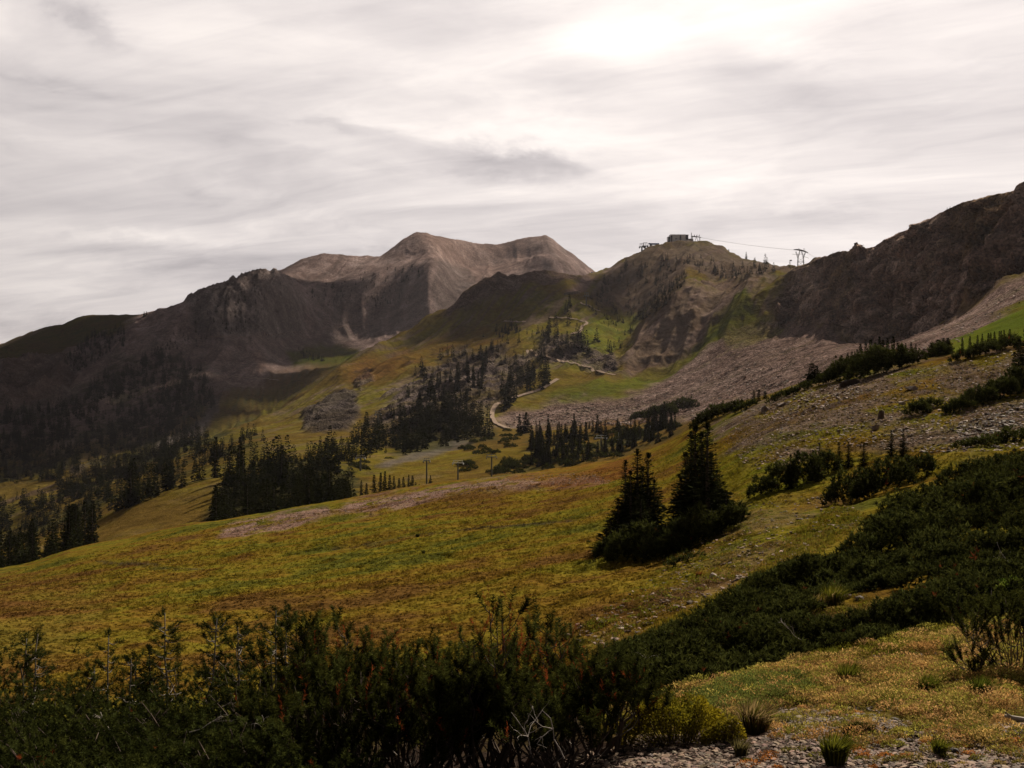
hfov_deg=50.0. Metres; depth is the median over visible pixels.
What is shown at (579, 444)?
fir tree
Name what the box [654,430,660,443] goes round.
fir tree
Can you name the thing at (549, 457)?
fir tree
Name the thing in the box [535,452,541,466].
fir tree
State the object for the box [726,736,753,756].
grass tussock
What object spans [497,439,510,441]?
scrub bush
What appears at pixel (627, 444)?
fir tree
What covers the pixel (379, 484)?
fir tree
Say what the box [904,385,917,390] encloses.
boulder
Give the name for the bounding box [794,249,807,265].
tram tower
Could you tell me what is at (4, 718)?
dwarf fir
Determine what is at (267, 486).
fir tree
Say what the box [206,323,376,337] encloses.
road
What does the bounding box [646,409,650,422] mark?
fir tree
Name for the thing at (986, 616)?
pine bush
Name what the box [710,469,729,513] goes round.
fir tree
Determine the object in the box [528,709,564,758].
dead branch
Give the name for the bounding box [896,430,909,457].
fir tree
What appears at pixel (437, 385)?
fir tree
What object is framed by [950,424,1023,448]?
dwarf fir
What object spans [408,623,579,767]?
pine bush
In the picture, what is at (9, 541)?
fir tree
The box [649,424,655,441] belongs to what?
fir tree
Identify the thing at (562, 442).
fir tree
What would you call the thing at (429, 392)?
fir tree
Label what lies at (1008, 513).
dwarf fir
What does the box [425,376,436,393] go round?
fir tree
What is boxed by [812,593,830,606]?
grass tussock
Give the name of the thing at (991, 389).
dwarf fir
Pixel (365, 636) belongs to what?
pine bush
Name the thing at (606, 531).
fir tree
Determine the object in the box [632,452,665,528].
fir tree
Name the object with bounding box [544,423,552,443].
fir tree
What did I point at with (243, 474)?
fir tree
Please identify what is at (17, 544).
fir tree
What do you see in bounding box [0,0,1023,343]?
sky
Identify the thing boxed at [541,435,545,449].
fir tree
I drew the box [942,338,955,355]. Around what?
fir tree
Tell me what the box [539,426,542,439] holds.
fir tree
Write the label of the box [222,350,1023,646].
stones
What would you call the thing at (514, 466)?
scrub bush
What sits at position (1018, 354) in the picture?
fir tree
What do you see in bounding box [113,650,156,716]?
sapling
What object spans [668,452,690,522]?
fir tree
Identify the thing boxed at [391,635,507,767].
pine bush
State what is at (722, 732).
leafy bush
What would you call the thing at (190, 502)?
valley
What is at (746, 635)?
dwarf fir
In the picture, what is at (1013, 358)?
fir tree
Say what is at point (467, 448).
scrub bush
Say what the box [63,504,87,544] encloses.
fir tree
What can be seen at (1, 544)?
fir tree
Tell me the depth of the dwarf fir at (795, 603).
16.57 m
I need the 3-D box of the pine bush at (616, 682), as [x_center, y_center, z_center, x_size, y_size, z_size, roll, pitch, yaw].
[0.774,2.477,8.598,0.998,1.017,0.811,0,0,-22]
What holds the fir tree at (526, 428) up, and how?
on the valley
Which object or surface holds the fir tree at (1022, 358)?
on the meadow
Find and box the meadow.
[0,346,1023,767]
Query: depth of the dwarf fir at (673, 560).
33.06 m
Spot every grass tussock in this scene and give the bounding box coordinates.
[695,570,703,576]
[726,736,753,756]
[731,696,787,735]
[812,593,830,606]
[812,729,864,766]
[820,582,856,605]
[821,646,841,657]
[831,659,875,680]
[886,650,904,658]
[913,674,946,690]
[927,736,953,755]
[939,637,965,651]
[965,673,1005,693]
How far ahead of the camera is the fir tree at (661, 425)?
417.64 m
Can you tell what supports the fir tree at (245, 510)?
on the valley
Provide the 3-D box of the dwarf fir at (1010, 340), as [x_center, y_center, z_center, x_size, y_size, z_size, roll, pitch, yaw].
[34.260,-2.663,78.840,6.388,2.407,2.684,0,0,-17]
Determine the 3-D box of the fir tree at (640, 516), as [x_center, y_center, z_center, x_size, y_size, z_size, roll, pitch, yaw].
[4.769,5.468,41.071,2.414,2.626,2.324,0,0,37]
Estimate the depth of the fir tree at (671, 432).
364.24 m
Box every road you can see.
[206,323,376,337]
[216,375,276,379]
[490,378,558,427]
[525,349,614,374]
[549,317,587,333]
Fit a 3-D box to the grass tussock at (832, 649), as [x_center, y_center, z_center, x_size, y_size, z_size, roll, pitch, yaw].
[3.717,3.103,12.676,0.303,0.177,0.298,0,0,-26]
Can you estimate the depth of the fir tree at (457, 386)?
783.27 m
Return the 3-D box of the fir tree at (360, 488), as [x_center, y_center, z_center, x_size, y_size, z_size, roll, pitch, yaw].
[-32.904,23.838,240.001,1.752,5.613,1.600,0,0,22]
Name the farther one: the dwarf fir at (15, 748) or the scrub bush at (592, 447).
the scrub bush at (592, 447)
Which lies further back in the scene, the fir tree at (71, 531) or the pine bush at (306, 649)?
the fir tree at (71, 531)
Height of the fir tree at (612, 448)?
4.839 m
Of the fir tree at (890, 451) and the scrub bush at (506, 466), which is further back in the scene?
the scrub bush at (506, 466)
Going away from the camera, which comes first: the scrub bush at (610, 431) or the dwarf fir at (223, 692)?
the dwarf fir at (223, 692)
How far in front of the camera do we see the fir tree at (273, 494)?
222.62 m
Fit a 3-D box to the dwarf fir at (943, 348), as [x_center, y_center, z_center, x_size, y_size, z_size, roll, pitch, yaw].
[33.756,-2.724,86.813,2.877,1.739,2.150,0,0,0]
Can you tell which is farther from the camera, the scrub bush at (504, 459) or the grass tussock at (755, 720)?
the scrub bush at (504, 459)
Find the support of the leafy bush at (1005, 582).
on the meadow
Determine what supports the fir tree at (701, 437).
on the meadow
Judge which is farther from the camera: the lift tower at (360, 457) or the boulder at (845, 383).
the lift tower at (360, 457)
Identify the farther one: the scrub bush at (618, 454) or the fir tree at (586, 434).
the fir tree at (586, 434)
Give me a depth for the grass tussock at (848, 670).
10.91 m
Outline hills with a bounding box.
[0,182,1023,498]
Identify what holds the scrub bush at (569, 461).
on the valley
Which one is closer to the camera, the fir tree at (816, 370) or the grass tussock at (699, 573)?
the grass tussock at (699, 573)
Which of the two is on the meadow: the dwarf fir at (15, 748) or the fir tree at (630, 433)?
the dwarf fir at (15, 748)
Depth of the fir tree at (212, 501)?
221.84 m
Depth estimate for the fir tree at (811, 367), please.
103.90 m
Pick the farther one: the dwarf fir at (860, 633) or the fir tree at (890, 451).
the fir tree at (890, 451)
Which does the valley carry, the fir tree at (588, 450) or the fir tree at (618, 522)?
the fir tree at (588, 450)
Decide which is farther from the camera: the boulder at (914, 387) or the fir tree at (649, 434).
the fir tree at (649, 434)
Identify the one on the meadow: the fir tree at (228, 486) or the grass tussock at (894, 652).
the grass tussock at (894, 652)
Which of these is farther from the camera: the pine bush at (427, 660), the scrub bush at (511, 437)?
the scrub bush at (511, 437)
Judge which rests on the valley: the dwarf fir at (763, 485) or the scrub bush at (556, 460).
the scrub bush at (556, 460)
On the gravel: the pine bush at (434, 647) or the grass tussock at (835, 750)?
the grass tussock at (835, 750)
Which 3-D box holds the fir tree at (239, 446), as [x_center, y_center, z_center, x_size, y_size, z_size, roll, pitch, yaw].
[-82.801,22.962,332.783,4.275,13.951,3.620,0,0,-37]
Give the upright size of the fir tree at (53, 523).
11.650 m
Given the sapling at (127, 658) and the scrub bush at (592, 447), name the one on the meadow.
the sapling at (127, 658)
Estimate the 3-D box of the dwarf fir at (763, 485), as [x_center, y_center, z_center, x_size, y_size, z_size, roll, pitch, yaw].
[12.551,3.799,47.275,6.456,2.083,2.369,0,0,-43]
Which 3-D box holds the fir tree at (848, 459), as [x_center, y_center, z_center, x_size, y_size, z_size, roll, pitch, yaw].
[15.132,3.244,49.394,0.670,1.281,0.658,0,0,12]
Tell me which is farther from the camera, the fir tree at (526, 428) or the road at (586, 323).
the road at (586, 323)
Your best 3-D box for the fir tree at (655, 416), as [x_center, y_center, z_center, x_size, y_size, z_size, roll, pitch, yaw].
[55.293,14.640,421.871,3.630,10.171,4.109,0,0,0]
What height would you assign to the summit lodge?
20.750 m
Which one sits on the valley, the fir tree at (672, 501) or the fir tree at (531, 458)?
the fir tree at (531, 458)
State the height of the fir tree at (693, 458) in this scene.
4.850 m
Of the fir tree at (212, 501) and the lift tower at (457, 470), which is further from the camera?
the lift tower at (457, 470)
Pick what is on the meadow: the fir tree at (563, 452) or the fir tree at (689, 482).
the fir tree at (689, 482)
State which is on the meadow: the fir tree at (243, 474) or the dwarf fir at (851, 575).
the dwarf fir at (851, 575)
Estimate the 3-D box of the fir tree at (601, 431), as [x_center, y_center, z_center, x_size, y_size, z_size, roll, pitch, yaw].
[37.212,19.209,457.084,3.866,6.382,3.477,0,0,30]
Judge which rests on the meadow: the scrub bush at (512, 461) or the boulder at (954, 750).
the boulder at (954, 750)
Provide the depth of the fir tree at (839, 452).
49.81 m
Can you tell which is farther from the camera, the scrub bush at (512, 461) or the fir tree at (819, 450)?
the scrub bush at (512, 461)
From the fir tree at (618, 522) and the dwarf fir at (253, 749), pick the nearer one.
the dwarf fir at (253, 749)
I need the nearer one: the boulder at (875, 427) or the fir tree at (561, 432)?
the boulder at (875, 427)
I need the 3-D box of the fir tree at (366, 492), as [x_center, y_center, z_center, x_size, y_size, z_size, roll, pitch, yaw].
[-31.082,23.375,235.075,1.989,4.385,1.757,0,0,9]
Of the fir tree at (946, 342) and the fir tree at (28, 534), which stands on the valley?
the fir tree at (28, 534)
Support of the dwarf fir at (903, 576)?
on the meadow
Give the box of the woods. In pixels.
[0,253,788,567]
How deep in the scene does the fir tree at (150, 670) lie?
10.99 m
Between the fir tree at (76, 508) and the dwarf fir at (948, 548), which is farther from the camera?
the fir tree at (76, 508)
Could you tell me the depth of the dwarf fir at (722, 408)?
107.19 m
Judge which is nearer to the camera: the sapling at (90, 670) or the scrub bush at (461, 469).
the sapling at (90, 670)
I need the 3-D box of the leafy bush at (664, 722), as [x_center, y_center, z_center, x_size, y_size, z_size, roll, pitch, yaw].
[1.284,2.630,8.681,0.890,0.517,0.644,0,0,0]
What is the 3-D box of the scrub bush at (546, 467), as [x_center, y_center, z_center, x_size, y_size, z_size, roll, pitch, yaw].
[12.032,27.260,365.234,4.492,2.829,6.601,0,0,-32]
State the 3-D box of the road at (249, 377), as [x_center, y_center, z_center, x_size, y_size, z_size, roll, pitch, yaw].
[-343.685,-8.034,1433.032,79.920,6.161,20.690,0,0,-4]
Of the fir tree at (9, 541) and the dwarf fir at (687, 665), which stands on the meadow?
the dwarf fir at (687, 665)
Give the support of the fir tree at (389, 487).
on the valley
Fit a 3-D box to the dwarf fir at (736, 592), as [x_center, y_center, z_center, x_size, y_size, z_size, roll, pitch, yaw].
[4.368,3.550,19.090,1.671,0.930,3.782,0,0,29]
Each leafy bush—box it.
[621,686,726,747]
[700,715,746,745]
[839,720,875,734]
[973,575,1020,604]
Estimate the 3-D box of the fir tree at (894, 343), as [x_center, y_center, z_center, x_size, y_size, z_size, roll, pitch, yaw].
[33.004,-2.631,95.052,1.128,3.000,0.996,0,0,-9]
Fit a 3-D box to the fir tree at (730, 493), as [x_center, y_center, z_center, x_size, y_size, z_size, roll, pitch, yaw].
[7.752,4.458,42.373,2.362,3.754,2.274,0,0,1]
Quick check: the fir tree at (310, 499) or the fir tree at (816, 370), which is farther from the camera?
the fir tree at (310, 499)
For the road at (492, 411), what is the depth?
743.88 m
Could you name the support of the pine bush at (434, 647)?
on the meadow
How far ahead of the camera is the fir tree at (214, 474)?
349.72 m
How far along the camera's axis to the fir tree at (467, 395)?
744.78 m
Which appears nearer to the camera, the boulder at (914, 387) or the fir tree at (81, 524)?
the boulder at (914, 387)
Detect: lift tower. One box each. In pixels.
[355,455,365,470]
[423,458,429,483]
[452,463,463,479]
[486,454,496,476]
[595,435,606,445]
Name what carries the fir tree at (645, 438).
on the valley
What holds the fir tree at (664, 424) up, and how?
on the valley
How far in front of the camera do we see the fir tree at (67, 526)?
196.53 m
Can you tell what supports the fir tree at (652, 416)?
on the valley
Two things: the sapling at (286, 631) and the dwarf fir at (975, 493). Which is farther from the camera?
the dwarf fir at (975, 493)
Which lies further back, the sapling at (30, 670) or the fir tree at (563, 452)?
the fir tree at (563, 452)
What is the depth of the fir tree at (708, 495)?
40.01 m
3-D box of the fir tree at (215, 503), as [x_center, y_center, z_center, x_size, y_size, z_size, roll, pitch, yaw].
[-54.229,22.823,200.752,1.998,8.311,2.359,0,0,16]
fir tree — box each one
[0,530,5,567]
[4,531,13,564]
[13,528,22,565]
[24,522,38,559]
[28,518,37,560]
[46,519,61,550]
[58,506,79,550]
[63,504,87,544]
[65,509,77,547]
[71,504,82,543]
[73,505,83,545]
[78,511,86,542]
[80,501,91,541]
[83,500,99,544]
[121,461,136,508]
[126,644,173,724]
[128,458,139,500]
[206,485,217,520]
[209,437,221,478]
[211,486,219,520]
[219,481,225,499]
[223,446,234,486]
[224,481,236,516]
[233,453,245,494]
[234,437,241,470]
[236,447,250,488]
[239,482,256,516]
[262,478,271,511]
[270,475,280,510]
[275,445,287,485]
[302,468,315,504]
[323,465,336,500]
[358,480,363,495]
[364,483,368,494]
[369,475,378,492]
[377,473,382,491]
[382,471,386,490]
[386,475,392,489]
[392,476,396,489]
[414,393,423,410]
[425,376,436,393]
[426,380,431,396]
[435,373,439,387]
[454,365,458,382]
[455,372,459,391]
[456,362,461,379]
[462,387,469,401]
[464,362,471,382]
[471,365,475,380]
[471,371,475,387]
[476,345,484,360]
[478,375,483,389]
[484,346,487,362]
[515,414,522,433]
[521,412,530,433]
[528,425,534,443]
[528,433,533,450]
[528,445,534,464]
[533,442,540,457]
[534,424,541,443]
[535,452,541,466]
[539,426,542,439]
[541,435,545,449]
[541,448,546,464]
[544,414,550,434]
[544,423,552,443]
[547,432,551,445]
[547,446,552,463]
[551,431,555,444]
[554,441,560,458]
[556,422,559,440]
[557,424,564,442]
[557,434,565,448]
[561,443,565,458]
[564,428,567,442]
[570,438,574,452]
[572,421,577,438]
[577,431,581,450]
[584,422,588,440]
[584,440,592,459]
[589,498,626,547]
[589,518,618,555]
[594,415,599,432]
[597,423,603,434]
[600,434,608,453]
[610,440,614,450]
[611,482,633,530]
[614,460,629,518]
[617,470,642,532]
[617,496,660,556]
[619,437,624,452]
[621,448,658,520]
[625,433,630,447]
[629,421,632,437]
[629,431,636,448]
[631,465,662,523]
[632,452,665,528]
[642,428,646,441]
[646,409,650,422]
[647,427,650,441]
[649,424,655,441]
[651,406,655,422]
[651,479,669,524]
[652,409,657,426]
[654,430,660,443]
[655,412,665,431]
[658,412,663,430]
[662,407,666,423]
[662,478,683,525]
[668,423,673,436]
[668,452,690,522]
[669,424,717,519]
[676,430,696,495]
[678,448,718,512]
[681,431,720,521]
[687,422,728,537]
[696,453,732,510]
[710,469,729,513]
[716,490,739,527]
[784,454,794,489]
[803,363,814,380]
[807,365,821,383]
[811,443,827,480]
[832,442,844,467]
[842,442,854,467]
[857,442,869,466]
[883,430,897,458]
[891,336,895,359]
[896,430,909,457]
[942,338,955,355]
[1011,339,1023,366]
[1012,351,1017,367]
[1014,330,1023,379]
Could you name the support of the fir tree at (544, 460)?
on the valley
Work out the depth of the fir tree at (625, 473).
46.42 m
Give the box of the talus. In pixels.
[498,290,1023,428]
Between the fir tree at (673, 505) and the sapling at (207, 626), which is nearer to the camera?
the sapling at (207, 626)
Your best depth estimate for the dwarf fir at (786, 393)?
93.31 m
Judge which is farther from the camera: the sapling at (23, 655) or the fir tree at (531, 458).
the fir tree at (531, 458)
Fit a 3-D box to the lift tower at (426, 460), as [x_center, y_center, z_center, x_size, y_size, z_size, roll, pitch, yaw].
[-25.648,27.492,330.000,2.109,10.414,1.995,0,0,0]
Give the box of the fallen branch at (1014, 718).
[1004,711,1023,721]
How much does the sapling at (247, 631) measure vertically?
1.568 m
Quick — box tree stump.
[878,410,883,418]
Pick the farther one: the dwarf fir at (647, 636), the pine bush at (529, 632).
the dwarf fir at (647, 636)
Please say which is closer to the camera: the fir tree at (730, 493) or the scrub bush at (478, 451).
the fir tree at (730, 493)
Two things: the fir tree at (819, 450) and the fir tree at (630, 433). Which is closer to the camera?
the fir tree at (819, 450)
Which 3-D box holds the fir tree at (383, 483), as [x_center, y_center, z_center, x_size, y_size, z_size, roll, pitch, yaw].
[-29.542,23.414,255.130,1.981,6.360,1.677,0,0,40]
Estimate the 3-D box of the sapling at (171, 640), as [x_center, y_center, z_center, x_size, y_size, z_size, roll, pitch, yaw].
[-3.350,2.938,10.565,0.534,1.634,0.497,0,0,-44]
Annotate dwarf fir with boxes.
[0,638,135,767]
[0,661,206,767]
[0,706,261,767]
[81,634,291,767]
[116,715,390,767]
[155,611,359,764]
[589,590,826,690]
[590,518,685,563]
[590,630,670,688]
[629,396,700,419]
[645,593,827,639]
[650,495,750,554]
[659,602,804,674]
[662,549,706,567]
[688,398,744,428]
[708,553,825,615]
[726,549,921,615]
[731,380,813,412]
[745,449,841,498]
[794,596,916,643]
[799,544,900,586]
[813,342,928,385]
[818,450,941,505]
[819,565,1023,647]
[835,530,1023,588]
[853,450,1023,546]
[857,448,1023,577]
[880,568,997,626]
[900,396,943,415]
[911,522,1023,561]
[923,339,953,357]
[940,363,1023,413]
[947,332,1023,361]
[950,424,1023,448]
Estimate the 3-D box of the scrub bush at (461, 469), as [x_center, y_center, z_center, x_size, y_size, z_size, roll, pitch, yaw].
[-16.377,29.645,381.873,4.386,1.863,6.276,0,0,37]
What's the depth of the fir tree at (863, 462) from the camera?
48.28 m
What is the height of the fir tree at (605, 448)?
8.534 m
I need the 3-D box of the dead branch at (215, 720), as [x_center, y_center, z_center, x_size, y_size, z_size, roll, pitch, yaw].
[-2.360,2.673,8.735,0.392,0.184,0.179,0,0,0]
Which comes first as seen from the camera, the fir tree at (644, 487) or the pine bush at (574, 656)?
the pine bush at (574, 656)
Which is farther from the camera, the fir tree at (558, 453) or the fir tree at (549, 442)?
the fir tree at (549, 442)
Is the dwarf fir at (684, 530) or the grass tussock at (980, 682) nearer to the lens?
the grass tussock at (980, 682)
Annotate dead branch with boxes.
[189,714,235,732]
[510,702,548,753]
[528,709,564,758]
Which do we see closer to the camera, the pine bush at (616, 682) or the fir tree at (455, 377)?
the pine bush at (616, 682)
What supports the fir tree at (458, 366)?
on the hills
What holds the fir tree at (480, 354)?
on the hills
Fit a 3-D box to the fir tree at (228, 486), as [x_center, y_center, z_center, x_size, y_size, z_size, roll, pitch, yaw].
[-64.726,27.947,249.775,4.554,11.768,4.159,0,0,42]
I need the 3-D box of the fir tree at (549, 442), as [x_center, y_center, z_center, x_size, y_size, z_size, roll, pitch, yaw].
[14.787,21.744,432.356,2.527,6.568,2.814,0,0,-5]
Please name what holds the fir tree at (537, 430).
on the valley
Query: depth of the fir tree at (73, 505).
213.17 m
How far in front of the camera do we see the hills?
922.93 m
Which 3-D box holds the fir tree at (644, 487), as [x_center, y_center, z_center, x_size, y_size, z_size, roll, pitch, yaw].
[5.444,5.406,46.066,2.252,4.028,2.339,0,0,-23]
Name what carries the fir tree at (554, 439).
on the valley
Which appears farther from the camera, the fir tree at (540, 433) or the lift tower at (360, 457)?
the fir tree at (540, 433)
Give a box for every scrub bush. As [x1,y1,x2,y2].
[348,461,362,465]
[455,460,471,465]
[459,467,470,471]
[463,445,473,450]
[467,464,477,468]
[472,449,485,453]
[490,469,505,474]
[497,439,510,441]
[497,467,514,473]
[500,456,512,462]
[501,461,512,468]
[502,458,516,462]
[503,442,517,447]
[504,436,520,439]
[507,462,519,468]
[511,464,528,467]
[513,467,525,472]
[541,462,554,469]
[551,456,562,463]
[558,457,581,465]
[582,442,595,448]
[586,450,607,457]
[605,450,624,457]
[607,429,617,433]
[666,422,681,427]
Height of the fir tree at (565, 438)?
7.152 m
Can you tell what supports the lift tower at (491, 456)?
on the valley
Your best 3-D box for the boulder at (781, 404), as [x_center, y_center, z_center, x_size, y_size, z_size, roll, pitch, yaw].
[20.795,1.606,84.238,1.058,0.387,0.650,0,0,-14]
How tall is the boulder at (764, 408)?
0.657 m
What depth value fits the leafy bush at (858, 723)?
8.13 m
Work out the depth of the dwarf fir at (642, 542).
39.04 m
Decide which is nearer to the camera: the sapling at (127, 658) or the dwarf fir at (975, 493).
the sapling at (127, 658)
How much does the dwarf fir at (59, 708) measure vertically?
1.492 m
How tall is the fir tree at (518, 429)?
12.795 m
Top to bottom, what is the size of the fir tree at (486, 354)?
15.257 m
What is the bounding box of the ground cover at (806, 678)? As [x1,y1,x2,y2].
[569,507,1023,767]
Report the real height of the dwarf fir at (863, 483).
2.116 m
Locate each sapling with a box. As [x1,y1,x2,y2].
[2,630,51,718]
[12,621,58,720]
[69,658,116,714]
[87,626,132,716]
[112,649,155,723]
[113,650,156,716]
[144,605,194,724]
[186,607,233,725]
[211,617,258,719]
[251,604,300,726]
[271,599,300,714]
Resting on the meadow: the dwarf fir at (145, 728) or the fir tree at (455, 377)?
the dwarf fir at (145, 728)
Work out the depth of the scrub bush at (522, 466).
375.36 m
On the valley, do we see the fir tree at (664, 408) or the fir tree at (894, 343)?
the fir tree at (664, 408)
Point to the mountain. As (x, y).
(35, 368)
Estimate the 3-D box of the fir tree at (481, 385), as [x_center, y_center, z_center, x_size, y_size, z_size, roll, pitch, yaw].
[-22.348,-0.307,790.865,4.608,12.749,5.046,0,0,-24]
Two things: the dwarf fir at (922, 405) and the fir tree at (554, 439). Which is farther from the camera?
the fir tree at (554, 439)
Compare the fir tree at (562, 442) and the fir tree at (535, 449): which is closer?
the fir tree at (535, 449)
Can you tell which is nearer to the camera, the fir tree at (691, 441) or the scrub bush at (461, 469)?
the fir tree at (691, 441)
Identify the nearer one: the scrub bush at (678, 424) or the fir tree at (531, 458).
the fir tree at (531, 458)
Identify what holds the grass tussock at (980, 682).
on the meadow
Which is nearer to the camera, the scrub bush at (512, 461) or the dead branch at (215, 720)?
the dead branch at (215, 720)
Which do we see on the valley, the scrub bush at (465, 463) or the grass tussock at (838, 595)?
the scrub bush at (465, 463)
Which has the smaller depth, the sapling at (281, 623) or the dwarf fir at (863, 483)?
the sapling at (281, 623)
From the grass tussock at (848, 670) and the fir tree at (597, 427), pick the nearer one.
the grass tussock at (848, 670)
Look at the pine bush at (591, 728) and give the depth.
8.13 m
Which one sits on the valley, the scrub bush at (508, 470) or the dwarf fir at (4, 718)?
the scrub bush at (508, 470)
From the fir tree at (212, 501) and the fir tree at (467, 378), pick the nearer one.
the fir tree at (212, 501)
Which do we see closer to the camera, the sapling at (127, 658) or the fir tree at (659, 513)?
the sapling at (127, 658)
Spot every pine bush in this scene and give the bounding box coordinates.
[232,651,425,767]
[240,605,380,763]
[276,605,415,765]
[323,636,483,767]
[356,626,481,767]
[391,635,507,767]
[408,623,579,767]
[447,584,572,767]
[486,663,622,767]
[496,621,628,760]
[547,636,679,756]
[939,584,1023,671]
[942,634,997,675]
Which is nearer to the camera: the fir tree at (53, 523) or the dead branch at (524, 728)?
the dead branch at (524, 728)
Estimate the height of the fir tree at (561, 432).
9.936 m
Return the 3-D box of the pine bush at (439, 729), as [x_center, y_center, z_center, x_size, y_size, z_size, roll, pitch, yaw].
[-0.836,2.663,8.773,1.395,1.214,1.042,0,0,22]
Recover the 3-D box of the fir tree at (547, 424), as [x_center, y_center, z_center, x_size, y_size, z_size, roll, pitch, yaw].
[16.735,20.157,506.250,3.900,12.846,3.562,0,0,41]
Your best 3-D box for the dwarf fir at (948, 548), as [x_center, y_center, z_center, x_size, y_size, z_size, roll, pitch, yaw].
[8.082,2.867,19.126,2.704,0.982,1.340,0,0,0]
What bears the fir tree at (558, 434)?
on the valley
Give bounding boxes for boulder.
[761,406,768,412]
[777,402,787,406]
[839,378,858,386]
[871,425,878,430]
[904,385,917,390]
[950,747,958,752]
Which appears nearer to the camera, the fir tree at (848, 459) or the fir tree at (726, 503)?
the fir tree at (726, 503)
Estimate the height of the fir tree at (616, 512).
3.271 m
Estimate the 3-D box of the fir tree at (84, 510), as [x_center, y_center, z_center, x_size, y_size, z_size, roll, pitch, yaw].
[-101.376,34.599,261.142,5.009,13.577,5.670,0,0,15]
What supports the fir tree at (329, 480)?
on the valley
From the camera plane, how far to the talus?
634.30 m
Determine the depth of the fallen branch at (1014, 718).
8.14 m
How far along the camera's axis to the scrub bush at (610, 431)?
452.54 m
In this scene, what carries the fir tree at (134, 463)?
on the valley
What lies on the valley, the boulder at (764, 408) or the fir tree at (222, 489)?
the fir tree at (222, 489)
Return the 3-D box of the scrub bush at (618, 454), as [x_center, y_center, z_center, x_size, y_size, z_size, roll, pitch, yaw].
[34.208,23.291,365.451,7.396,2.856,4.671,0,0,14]
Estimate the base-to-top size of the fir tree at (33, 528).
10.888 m
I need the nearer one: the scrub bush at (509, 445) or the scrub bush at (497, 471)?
the scrub bush at (497, 471)
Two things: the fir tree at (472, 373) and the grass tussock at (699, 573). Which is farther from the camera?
the fir tree at (472, 373)
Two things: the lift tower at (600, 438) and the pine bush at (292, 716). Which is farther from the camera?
the lift tower at (600, 438)
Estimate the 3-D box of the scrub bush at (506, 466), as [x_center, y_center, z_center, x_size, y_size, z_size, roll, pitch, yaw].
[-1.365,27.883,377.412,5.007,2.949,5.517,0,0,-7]
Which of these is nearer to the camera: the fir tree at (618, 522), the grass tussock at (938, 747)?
the grass tussock at (938, 747)
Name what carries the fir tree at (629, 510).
on the meadow
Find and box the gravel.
[559,636,1023,767]
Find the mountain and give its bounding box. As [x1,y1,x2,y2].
[0,232,594,479]
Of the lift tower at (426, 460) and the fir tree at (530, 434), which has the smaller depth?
the lift tower at (426, 460)
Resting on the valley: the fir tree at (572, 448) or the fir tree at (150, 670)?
the fir tree at (572, 448)
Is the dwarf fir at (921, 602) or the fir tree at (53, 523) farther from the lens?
the fir tree at (53, 523)
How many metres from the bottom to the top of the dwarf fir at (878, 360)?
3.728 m
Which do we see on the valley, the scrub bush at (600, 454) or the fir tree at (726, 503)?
the scrub bush at (600, 454)
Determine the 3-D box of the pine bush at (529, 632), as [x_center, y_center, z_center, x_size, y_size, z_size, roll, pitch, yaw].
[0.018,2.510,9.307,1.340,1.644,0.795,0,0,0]
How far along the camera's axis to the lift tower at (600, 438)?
419.85 m
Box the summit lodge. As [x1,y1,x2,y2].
[667,234,692,241]
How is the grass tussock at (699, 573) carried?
on the meadow
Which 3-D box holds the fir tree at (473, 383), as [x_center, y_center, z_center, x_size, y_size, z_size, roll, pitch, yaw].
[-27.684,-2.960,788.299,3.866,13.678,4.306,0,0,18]
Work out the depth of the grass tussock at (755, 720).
8.69 m
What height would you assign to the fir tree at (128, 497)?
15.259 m
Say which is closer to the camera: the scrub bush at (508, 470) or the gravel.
the gravel
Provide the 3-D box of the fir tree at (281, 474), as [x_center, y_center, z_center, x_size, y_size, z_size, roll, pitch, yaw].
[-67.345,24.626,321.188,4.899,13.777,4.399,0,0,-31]
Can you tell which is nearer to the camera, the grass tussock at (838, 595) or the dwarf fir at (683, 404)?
the grass tussock at (838, 595)
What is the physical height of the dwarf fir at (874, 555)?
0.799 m
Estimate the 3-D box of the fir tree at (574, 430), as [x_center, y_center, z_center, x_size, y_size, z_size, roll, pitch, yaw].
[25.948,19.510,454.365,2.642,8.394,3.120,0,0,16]
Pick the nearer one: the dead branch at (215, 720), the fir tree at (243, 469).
the dead branch at (215, 720)
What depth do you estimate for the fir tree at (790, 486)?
46.67 m
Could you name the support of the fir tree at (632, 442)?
on the valley
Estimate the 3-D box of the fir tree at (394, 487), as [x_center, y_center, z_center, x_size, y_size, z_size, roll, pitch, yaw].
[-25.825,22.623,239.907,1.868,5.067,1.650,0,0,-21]
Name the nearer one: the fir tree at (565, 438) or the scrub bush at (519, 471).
the scrub bush at (519, 471)
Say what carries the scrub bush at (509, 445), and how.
on the valley
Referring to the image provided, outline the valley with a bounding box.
[0,276,1023,559]
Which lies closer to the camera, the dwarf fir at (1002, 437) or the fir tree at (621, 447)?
the dwarf fir at (1002, 437)
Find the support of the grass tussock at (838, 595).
on the meadow
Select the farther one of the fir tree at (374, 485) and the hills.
the hills
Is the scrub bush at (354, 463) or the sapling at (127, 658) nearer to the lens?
the sapling at (127, 658)
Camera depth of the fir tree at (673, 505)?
43.85 m
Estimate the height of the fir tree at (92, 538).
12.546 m

